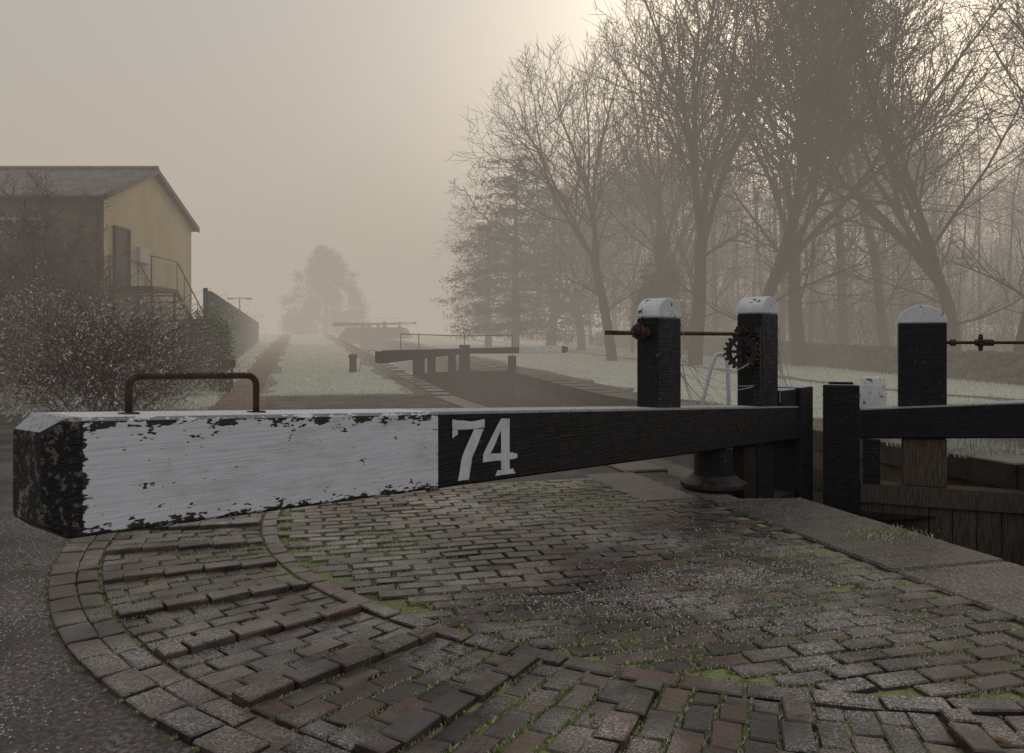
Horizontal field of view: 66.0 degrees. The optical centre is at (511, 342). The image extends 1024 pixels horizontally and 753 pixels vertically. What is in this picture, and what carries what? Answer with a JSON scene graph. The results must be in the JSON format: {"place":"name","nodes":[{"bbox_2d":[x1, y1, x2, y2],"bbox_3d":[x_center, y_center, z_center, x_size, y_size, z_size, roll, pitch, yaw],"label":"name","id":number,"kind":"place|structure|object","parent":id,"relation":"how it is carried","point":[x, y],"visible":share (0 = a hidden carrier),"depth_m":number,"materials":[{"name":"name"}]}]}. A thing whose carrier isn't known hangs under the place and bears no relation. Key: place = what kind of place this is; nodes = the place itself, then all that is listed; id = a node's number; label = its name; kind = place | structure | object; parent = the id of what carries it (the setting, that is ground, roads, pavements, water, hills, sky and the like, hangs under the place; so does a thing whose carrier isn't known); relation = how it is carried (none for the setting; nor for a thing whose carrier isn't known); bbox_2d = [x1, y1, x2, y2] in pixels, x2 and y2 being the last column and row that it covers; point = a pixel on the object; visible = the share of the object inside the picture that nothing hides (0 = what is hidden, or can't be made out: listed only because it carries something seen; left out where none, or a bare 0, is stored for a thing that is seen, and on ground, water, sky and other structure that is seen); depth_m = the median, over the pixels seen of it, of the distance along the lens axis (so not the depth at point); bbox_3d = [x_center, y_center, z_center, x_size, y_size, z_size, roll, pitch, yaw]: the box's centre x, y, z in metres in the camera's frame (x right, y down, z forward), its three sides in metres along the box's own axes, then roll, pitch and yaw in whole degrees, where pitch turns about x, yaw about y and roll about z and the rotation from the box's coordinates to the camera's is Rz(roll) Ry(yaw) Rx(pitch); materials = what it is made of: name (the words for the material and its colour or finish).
{"place":"outdoors","nodes":[
{"label":"outdoors","id":0,"kind":"place"},
{"bbox_2d":[0,477,1023,752],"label":"brick pavement","id":1,"kind":"structure","parent":0,"point":[462,619],"depth_m":3.46,"materials":[{"name":"grey brick"}]},
{"bbox_2d":[0,328,1023,752],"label":"ground","id":2,"kind":"structure","parent":0,"point":[116,724],"depth_m":3.91,"materials":[{"name":"soil"}]},
{"bbox_2d":[0,246,83,381],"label":"hawthorn tree","id":3,"kind":"object","parent":2,"relation":"on","point":[44,282],"visible":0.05,"depth_m":20.38,"materials":[{"name":"brown plant"}]},
{"bbox_2d":[0,199,103,381],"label":"brick walls","id":4,"kind":"structure","parent":2,"relation":"on","point":[69,214],"depth_m":22.00,"materials":[{"name":"brown brick"}]},
{"bbox_2d":[0,217,43,263],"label":"window frame","id":5,"kind":"object","parent":4,"relation":"attached to","point":[13,219],"visible":0.12,"depth_m":21.93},
{"bbox_2d":[0,170,197,231],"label":"roof","id":6,"kind":"structure","parent":4,"relation":"on","point":[90,182],"depth_m":23.57,"materials":[{"name":"tile"}]},
{"bbox_2d":[0,166,158,169],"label":"ridge tiles","id":7,"kind":"object","parent":6,"relation":"attached to","point":[80,167],"visible":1,"depth_m":24.93,"materials":[{"name":"grey tile"}]},
{"bbox_2d":[105,169,199,232],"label":"barge boards","id":8,"kind":"object","parent":6,"relation":"attached to","point":[124,187],"visible":0.96,"depth_m":24.66,"materials":[{"name":"brown wood"}]},
{"bbox_2d":[0,218,145,386],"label":"hawthorn tree","id":9,"kind":"object","parent":2,"relation":"on","point":[23,269],"visible":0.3,"depth_m":19.85,"materials":[{"name":"brown plant"}]},
{"bbox_2d":[0,166,151,381],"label":"hawthorn tree","id":10,"kind":"object","parent":2,"relation":"on","point":[44,252],"visible":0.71,"depth_m":19.27,"materials":[{"name":"brown plant"}]},
{"bbox_2d":[0,247,248,421],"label":"bramble hedge","id":11,"kind":"object","parent":2,"relation":"on","point":[68,374],"visible":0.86,"depth_m":13.72,"materials":[{"name":"brown plant"}]},
{"bbox_2d":[0,334,280,413],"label":"grass verge","id":12,"kind":"object","parent":2,"relation":"on","point":[201,402],"depth_m":18.65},
{"bbox_2d":[104,177,190,366],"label":"gable wall","id":13,"kind":"structure","parent":2,"relation":"on","point":[148,214],"depth_m":25.05,"materials":[{"name":"beige paint"}]},
{"bbox_2d":[113,225,130,285],"bbox_3d":[-11.348,-2.500,22.925,0.097,1.700,0.890,0,0,0],"label":"door frame","id":14,"kind":"object","parent":13,"relation":"attached to","point":[116,227],"visible":0.74,"depth_m":22.51,"materials":[{"name":"grey wood"}]},
{"bbox_2d":[117,231,128,285],"bbox_3d":[-11.369,-2.425,22.925,0.058,1.550,0.750,0,0,0],"label":"door","id":15,"kind":"structure","parent":14,"relation":"in","point":[123,240],"depth_m":22.99,"materials":[{"name":"brown wood"}]},
{"bbox_2d":[136,247,150,263],"bbox_3d":[-11.338,-2.675,24.250,0.117,0.450,0.700,0,0,0],"label":"meter box","id":16,"kind":"object","parent":13,"relation":"attached to","point":[143,255],"visible":1,"depth_m":24.11,"materials":[{"name":"white plastic"}]},
{"bbox_2d":[108,255,202,362],"bbox_3d":[-10.747,-0.535,25.006,1.294,3.869,5.651,0,0,0],"label":"outside stair","id":17,"kind":"object","parent":2,"relation":"on","point":[132,289],"visible":0.38,"depth_m":23.76,"materials":[{"name":"black metal"}]},
{"bbox_2d":[171,303,235,389],"bbox_3d":[-8.128,0.227,20.897,1.522,2.596,2.737,0,0,-39],"label":"green bush","id":18,"kind":"object","parent":2,"relation":"on","point":[222,341],"visible":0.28,"depth_m":20.49,"materials":[{"name":"green plant"}]},
{"bbox_2d":[203,359,235,392],"bbox_3d":[-7.336,0.874,19.621,0.900,0.900,0.410,0,0,34],"label":"bench","id":19,"kind":"object","parent":2,"relation":"on","point":[227,388],"visible":0.32,"depth_m":19.56,"materials":[{"name":"brown plant"}]},
{"bbox_2d":[203,288,258,359],"bbox_3d":[-14.149,-0.100,41.486,0.226,3.000,38.445,0,0,-16],"label":"green panel fence","id":20,"kind":"object","parent":2,"relation":"on","point":[249,337],"visible":0.56,"depth_m":34.40,"materials":[{"name":"metal"}]},
{"bbox_2d":[227,297,251,309],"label":"street lamp","id":21,"kind":"object","parent":2,"relation":"on","point":[239,300],"visible":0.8,"depth_m":58.97,"materials":[{"name":"black metal"}]},
{"bbox_2d":[196,335,291,410],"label":"footpath","id":22,"kind":"structure","parent":2,"relation":"on","point":[259,371],"depth_m":21.75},
{"bbox_2d":[276,244,378,337],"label":"misty tree","id":23,"kind":"object","parent":2,"relation":"on","point":[319,277],"visible":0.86,"depth_m":121.84,"materials":[{"name":"grey plant"}]},
{"bbox_2d":[259,335,413,396],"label":"grass verge","id":24,"kind":"object","parent":2,"relation":"on","point":[315,365],"depth_m":25.48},
{"bbox_2d":[349,354,356,372],"bbox_3d":[-5.450,0.770,27.000,0.290,0.760,0.290,0,0,0],"label":"mooring bollard","id":25,"kind":"object","parent":2,"relation":"on","point":[352,363],"visible":0.88,"depth_m":26.90,"materials":[{"name":"black metal"}]},
{"bbox_2d":[359,349,377,371],"bbox_3d":[-5.027,0.663,27.500,0.706,0.886,0.060,0,0,0],"label":"grab rail","id":26,"kind":"object","parent":2,"relation":"on","point":[364,357],"visible":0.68,"depth_m":27.48,"materials":[{"name":"metal"}]},
{"bbox_2d":[340,341,404,371],"bbox_3d":[-8.992,0.556,46.234,0.395,1.424,38.580,0,0,-15],"label":"lock coping","id":27,"kind":"object","parent":2,"relation":"on","point":[391,367],"visible":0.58,"depth_m":36.63,"materials":[{"name":"stone"}]},
{"bbox_2d":[338,327,412,343],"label":"lock abutment","id":28,"kind":"object","parent":2,"relation":"on","point":[361,335],"visible":0.69,"depth_m":74.17,"materials":[{"name":"stone"}]},
{"bbox_2d":[333,317,416,354],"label":"lock gate","id":29,"kind":"structure","parent":28,"relation":"on","point":[365,347],"depth_m":75.17,"materials":[{"name":"black paint"}]},
{"bbox_2d":[324,335,427,393],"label":"towpath","id":30,"kind":"structure","parent":2,"relation":"on","point":[409,386],"depth_m":26.59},
{"bbox_2d":[13,296,812,538],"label":"lock gate","id":31,"kind":"structure","parent":2,"relation":"on","point":[79,474],"depth_m":3.97,"materials":[{"name":"black paint"}]},
{"bbox_2d":[389,341,516,370],"bbox_3d":[-5.051,0.561,47.303,0.445,1.414,38.579,0,0,-15],"label":"lock coping","id":32,"kind":"object","parent":2,"relation":"on","point":[480,365],"visible":0.59,"depth_m":34.12,"materials":[{"name":"stone"}]},
{"bbox_2d":[430,218,540,346],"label":"cedar tree","id":33,"kind":"object","parent":2,"relation":"on","point":[483,322],"visible":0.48,"depth_m":52.70,"materials":[{"name":"green plant"}]},
{"bbox_2d":[440,154,586,346],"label":"cedar tree","id":34,"kind":"object","parent":2,"relation":"on","point":[515,306],"visible":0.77,"depth_m":46.43,"materials":[{"name":"green plant"}]},
{"bbox_2d":[22,352,1011,743],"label":"fallen leaves","id":35,"kind":"object","parent":2,"relation":"on","point":[840,638],"visible":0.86,"depth_m":3.58,"materials":[{"name":"brown plant"}]},
{"bbox_2d":[395,373,667,472],"bbox_3d":[-1.216,1.284,17.349,0.464,0.533,19.634,0,0,-15],"label":"lock coping","id":36,"kind":"object","parent":2,"relation":"on","point":[633,467],"visible":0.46,"depth_m":16.46,"materials":[{"name":"stone"}]},
{"bbox_2d":[431,137,655,350],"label":"bare tree","id":37,"kind":"object","parent":2,"relation":"on","point":[581,343],"visible":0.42,"depth_m":47.07,"materials":[{"name":"brown plant"}]},
{"bbox_2d":[520,329,576,344],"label":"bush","id":38,"kind":"object","parent":2,"relation":"on","point":[572,340],"visible":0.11,"depth_m":64.87,"materials":[{"name":"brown plant"}]},
{"bbox_2d":[478,186,625,346],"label":"cedar tree","id":39,"kind":"object","parent":2,"relation":"on","point":[553,319],"visible":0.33,"depth_m":49.20,"materials":[{"name":"green plant"}]},
{"bbox_2d":[446,16,675,360],"bbox_3d":[2.634,-7.499,37.680,11.740,17.568,10.918,0,0,-4],"label":"bare tree","id":40,"kind":"object","parent":2,"relation":"on","point":[600,293],"visible":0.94,"depth_m":37.02,"materials":[{"name":"brown plant"}]},
{"bbox_2d":[474,154,689,345],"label":"bare tree","id":41,"kind":"object","parent":2,"relation":"on","point":[588,261],"visible":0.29,"depth_m":47.68,"materials":[{"name":"brown plant"}]},
{"bbox_2d":[192,219,1023,334],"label":"distant treeline","id":42,"kind":"object","parent":2,"relation":"on","point":[460,302],"visible":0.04,"depth_m":90.07,"materials":[{"name":"grey plant"}]},
{"bbox_2d":[585,472,699,503],"bbox_3d":[1.129,1.385,7.030,0.504,0.230,1.352,0,0,-15],"label":"quoin stone","id":43,"kind":"object","parent":2,"relation":"on","point":[643,489],"visible":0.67,"depth_m":6.91,"materials":[{"name":"grey stone"}]},
{"bbox_2d":[527,0,779,323],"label":"bare tree","id":44,"kind":"object","parent":2,"relation":"on","point":[659,216],"visible":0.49,"depth_m":38.18,"materials":[{"name":"brown plant"}]},
{"bbox_2d":[627,230,704,358],"bbox_3d":[7.018,-2.067,36.480,3.348,6.734,3.274,0,0,-40],"label":"holly tree","id":45,"kind":"object","parent":2,"relation":"on","point":[644,293],"visible":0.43,"depth_m":36.29,"materials":[{"name":"green plant"}]},
{"bbox_2d":[394,335,1006,419],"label":"grass bank","id":46,"kind":"structure","parent":2,"relation":"on","point":[620,372],"depth_m":28.30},
{"bbox_2d":[700,352,730,404],"bbox_3d":[2.405,0.729,9.398,0.417,1.246,0.048,0,0,-6],"label":"grab rail","id":47,"kind":"object","parent":2,"relation":"on","point":[727,368],"visible":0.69,"depth_m":9.39,"materials":[{"name":"metal"}]},
{"bbox_2d":[547,0,892,365],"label":"bare tree","id":48,"kind":"object","parent":2,"relation":"on","point":[698,276],"visible":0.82,"depth_m":32.46,"materials":[{"name":"brown plant"}]},
{"bbox_2d":[449,336,1023,399],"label":"grass bank","id":49,"kind":"structure","parent":2,"relation":"on","point":[963,387],"depth_m":27.31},
{"bbox_2d":[513,372,1023,488],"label":"lock coping","id":50,"kind":"object","parent":2,"relation":"on","point":[999,469],"visible":0.52,"depth_m":9.97,"materials":[{"name":"stone"}]},
{"bbox_2d":[615,0,951,365],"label":"bare tree","id":51,"kind":"object","parent":2,"relation":"on","point":[798,345],"visible":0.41,"depth_m":32.67,"materials":[{"name":"brown plant"}]},
{"bbox_2d":[557,58,1023,354],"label":"woodland","id":52,"kind":"object","parent":2,"relation":"on","point":[1009,200],"visible":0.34,"depth_m":47.47,"materials":[{"name":"brown plant"}]},
{"bbox_2d":[570,216,1023,350],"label":"undergrowth","id":53,"kind":"object","parent":2,"relation":"on","point":[860,330],"visible":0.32,"depth_m":39.67,"materials":[{"name":"brown plant"}]},
{"bbox_2d":[595,332,1023,385],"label":"dry stone wall","id":54,"kind":"structure","parent":2,"relation":"on","point":[990,366],"depth_m":29.06,"materials":[{"name":"grey stone"}]},
{"bbox_2d":[674,0,989,343],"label":"bare tree","id":55,"kind":"object","parent":2,"relation":"on","point":[843,327],"visible":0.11,"depth_m":36.07,"materials":[{"name":"brown plant"}]},
{"bbox_2d":[644,0,1023,349],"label":"bare tree","id":56,"kind":"object","parent":2,"relation":"on","point":[931,268],"visible":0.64,"depth_m":29.42,"materials":[{"name":"brown plant"}]},
{"bbox_2d":[698,0,970,345],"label":"bare tree","id":57,"kind":"object","parent":2,"relation":"on","point":[883,332],"visible":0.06,"depth_m":34.09,"materials":[{"name":"brown plant"}]},
{"bbox_2d":[647,0,1023,331],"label":"bare tree","id":58,"kind":"object","parent":2,"relation":"on","point":[786,257],"visible":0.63,"depth_m":29.98,"materials":[{"name":"brown plant"}]},
{"bbox_2d":[716,497,1023,624],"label":"lock coping","id":59,"kind":"object","parent":2,"relation":"on","point":[984,581],"visible":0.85,"depth_m":4.75,"materials":[{"name":"stone"}]},
{"bbox_2d":[860,376,886,406],"bbox_3d":[5.043,0.910,11.003,0.373,0.880,0.373,0,0,0],"label":"lock bollard","id":60,"kind":"object","parent":2,"relation":"on","point":[872,390],"visible":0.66,"depth_m":10.87,"materials":[{"name":"white paint"}]},
{"bbox_2d":[838,438,1023,546],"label":"lockside weeds","id":61,"kind":"object","parent":2,"relation":"on","point":[953,441],"visible":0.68,"depth_m":9.04,"materials":[{"name":"green plant"}]},
{"bbox_2d":[922,0,1023,352],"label":"bare tree","id":62,"kind":"object","parent":2,"relation":"on","point":[1019,337],"visible":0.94,"depth_m":26.32,"materials":[{"name":"brown plant"}]},
{"bbox_2d":[0,0,1023,336],"label":"sky","id":63,"kind":"structure","parent":0,"point":[284,129],"materials":[{"name":"grey"}]},
{"bbox_2d":[390,360,934,520],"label":"canal water","id":64,"kind":"structure","parent":0,"point":[681,466],"depth_m":12.36,"materials":[{"name":"black liquid"}]},
{"bbox_2d":[375,333,567,395],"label":"lock gate","id":65,"kind":"structure","parent":64,"relation":"in","point":[464,380],"depth_m":27.67,"materials":[{"name":"black paint"}]},
{"bbox_2d":[823,305,1023,565],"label":"lock gate","id":66,"kind":"structure","parent":64,"relation":"in","point":[923,419],"depth_m":8.40,"materials":[{"name":"black paint"}]}
]}

